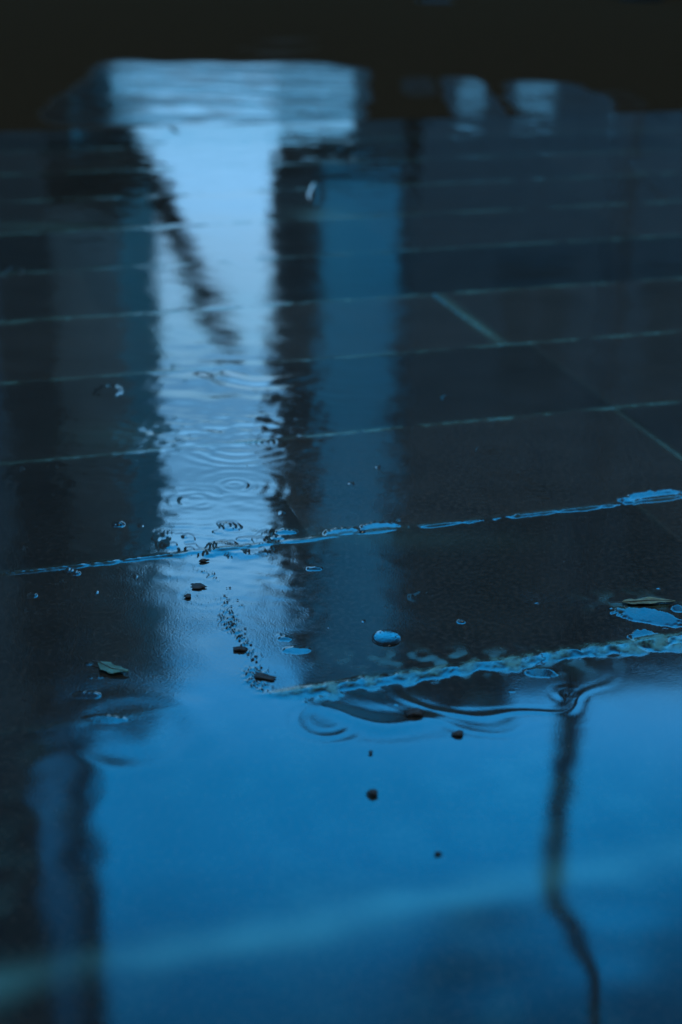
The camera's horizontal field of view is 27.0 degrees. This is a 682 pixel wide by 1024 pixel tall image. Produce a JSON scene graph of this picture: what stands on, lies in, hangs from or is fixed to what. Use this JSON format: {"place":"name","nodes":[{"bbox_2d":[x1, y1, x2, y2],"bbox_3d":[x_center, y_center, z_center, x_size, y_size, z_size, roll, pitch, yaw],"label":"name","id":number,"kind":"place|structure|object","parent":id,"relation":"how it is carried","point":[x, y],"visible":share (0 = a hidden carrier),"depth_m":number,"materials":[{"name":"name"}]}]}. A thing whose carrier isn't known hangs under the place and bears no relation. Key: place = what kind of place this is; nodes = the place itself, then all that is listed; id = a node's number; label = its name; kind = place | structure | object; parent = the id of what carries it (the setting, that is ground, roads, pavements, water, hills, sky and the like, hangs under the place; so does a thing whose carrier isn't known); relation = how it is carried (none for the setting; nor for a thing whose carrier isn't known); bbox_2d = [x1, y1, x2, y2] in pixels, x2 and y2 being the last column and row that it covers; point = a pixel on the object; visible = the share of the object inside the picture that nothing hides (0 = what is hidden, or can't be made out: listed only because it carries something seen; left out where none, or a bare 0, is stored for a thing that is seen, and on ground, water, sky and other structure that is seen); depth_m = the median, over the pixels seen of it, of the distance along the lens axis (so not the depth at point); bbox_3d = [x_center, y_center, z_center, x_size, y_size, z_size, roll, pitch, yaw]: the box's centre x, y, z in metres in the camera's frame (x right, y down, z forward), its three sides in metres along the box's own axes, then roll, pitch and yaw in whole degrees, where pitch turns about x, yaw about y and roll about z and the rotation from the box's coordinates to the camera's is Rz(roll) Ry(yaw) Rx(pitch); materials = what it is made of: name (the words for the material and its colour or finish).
{"place":"outdoors","nodes":[
{"label":"outdoors","id":0,"kind":"place"},
{"bbox_2d":[0,117,681,1023],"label":"pavement","id":1,"kind":"structure","parent":0,"point":[268,373],"depth_m":1.77,"materials":[{"name":"grey stone"}]},
{"bbox_2d":[92,660,128,673],"bbox_3d":[-0.254,0.169,1.549,0.049,0.002,0.020,14,27,25],"label":"fallen leaf","id":2,"kind":"object","parent":1,"relation":"on","point":[110,667],"visible":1,"depth_m":1.55,"materials":[{"name":"plant"}]},
{"bbox_2d":[190,583,206,588],"bbox_3d":[-0.175,0.090,1.732,0.017,0.002,0.019,-20,32,-39],"label":"stone chip","id":3,"kind":"object","parent":1,"relation":"on","point":[197,585],"visible":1,"depth_m":1.73,"materials":[{"name":"grey stone"}]},
{"bbox_2d":[233,646,246,651],"bbox_3d":[-0.113,0.153,1.594,0.017,0.004,0.008,2,24,1],"label":"stone chip","id":4,"kind":"object","parent":1,"relation":"on","point":[241,648],"visible":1,"depth_m":1.59,"materials":[{"name":"grey stone"}]},
{"bbox_2d":[223,587,261,670],"bbox_3d":[-0.116,0.133,1.642,0.020,0.002,0.204,-5,25,-13],"label":"grit","id":5,"kind":"object","parent":1,"relation":"on","point":[244,633],"visible":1,"depth_m":1.61,"materials":[{"name":"black gravel"}]},
{"bbox_2d":[254,672,276,680],"bbox_3d":[-0.083,0.178,1.542,0.026,0.002,0.012,10,26,20],"label":"stone chip","id":6,"kind":"object","parent":1,"relation":"on","point":[259,675],"visible":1,"depth_m":1.54,"materials":[{"name":"grey stone"}]},
{"bbox_2d":[366,789,377,796],"bbox_3d":[0.030,0.266,1.350,0.012,0.005,0.010,11,26,20],"label":"stone chip","id":7,"kind":"object","parent":1,"relation":"on","point":[372,792],"visible":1,"depth_m":1.35,"materials":[{"name":"grey stone"}]},
{"bbox_2d":[372,629,400,645],"bbox_3d":[0.052,0.142,1.624,0.033,0.005,0.033,10,26,18],"label":"rain bubble","id":8,"kind":"object","parent":1,"relation":"on","point":[386,637],"visible":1,"depth_m":1.62,"materials":[{"name":"blue liquid"}]},
{"bbox_2d":[404,707,423,716],"bbox_3d":[0.076,0.208,1.479,0.021,0.006,0.012,-2,24,-6],"label":"stone chip","id":9,"kind":"object","parent":1,"relation":"on","point":[414,712],"visible":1,"depth_m":1.48,"materials":[{"name":"grey stone"}]},
{"bbox_2d":[451,730,463,736],"bbox_3d":[0.119,0.225,1.445,0.013,0.005,0.008,-2,25,-7],"label":"stone chip","id":10,"kind":"object","parent":1,"relation":"on","point":[458,733],"visible":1,"depth_m":1.44,"materials":[{"name":"grey stone"}]},
{"bbox_2d":[610,597,674,603],"bbox_3d":[0.363,0.107,1.714,0.081,0.002,0.016,-1,24,-5],"label":"fallen leaf","id":11,"kind":"object","parent":1,"relation":"on","point":[649,600],"visible":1,"depth_m":1.71,"materials":[{"name":"brown plant"}]},
{"bbox_2d":[0,0,681,131],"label":"road","id":12,"kind":"structure","parent":0,"point":[81,64],"depth_m":6.70,"materials":[{"name":"black asphalt"}]},
{"label":"ground","id":13,"kind":"structure","parent":0,"visible":0},
{"bbox_2d":[0,111,681,138],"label":"kerb","id":14,"kind":"structure","parent":13,"relation":"on","point":[264,127],"depth_m":4.90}
]}

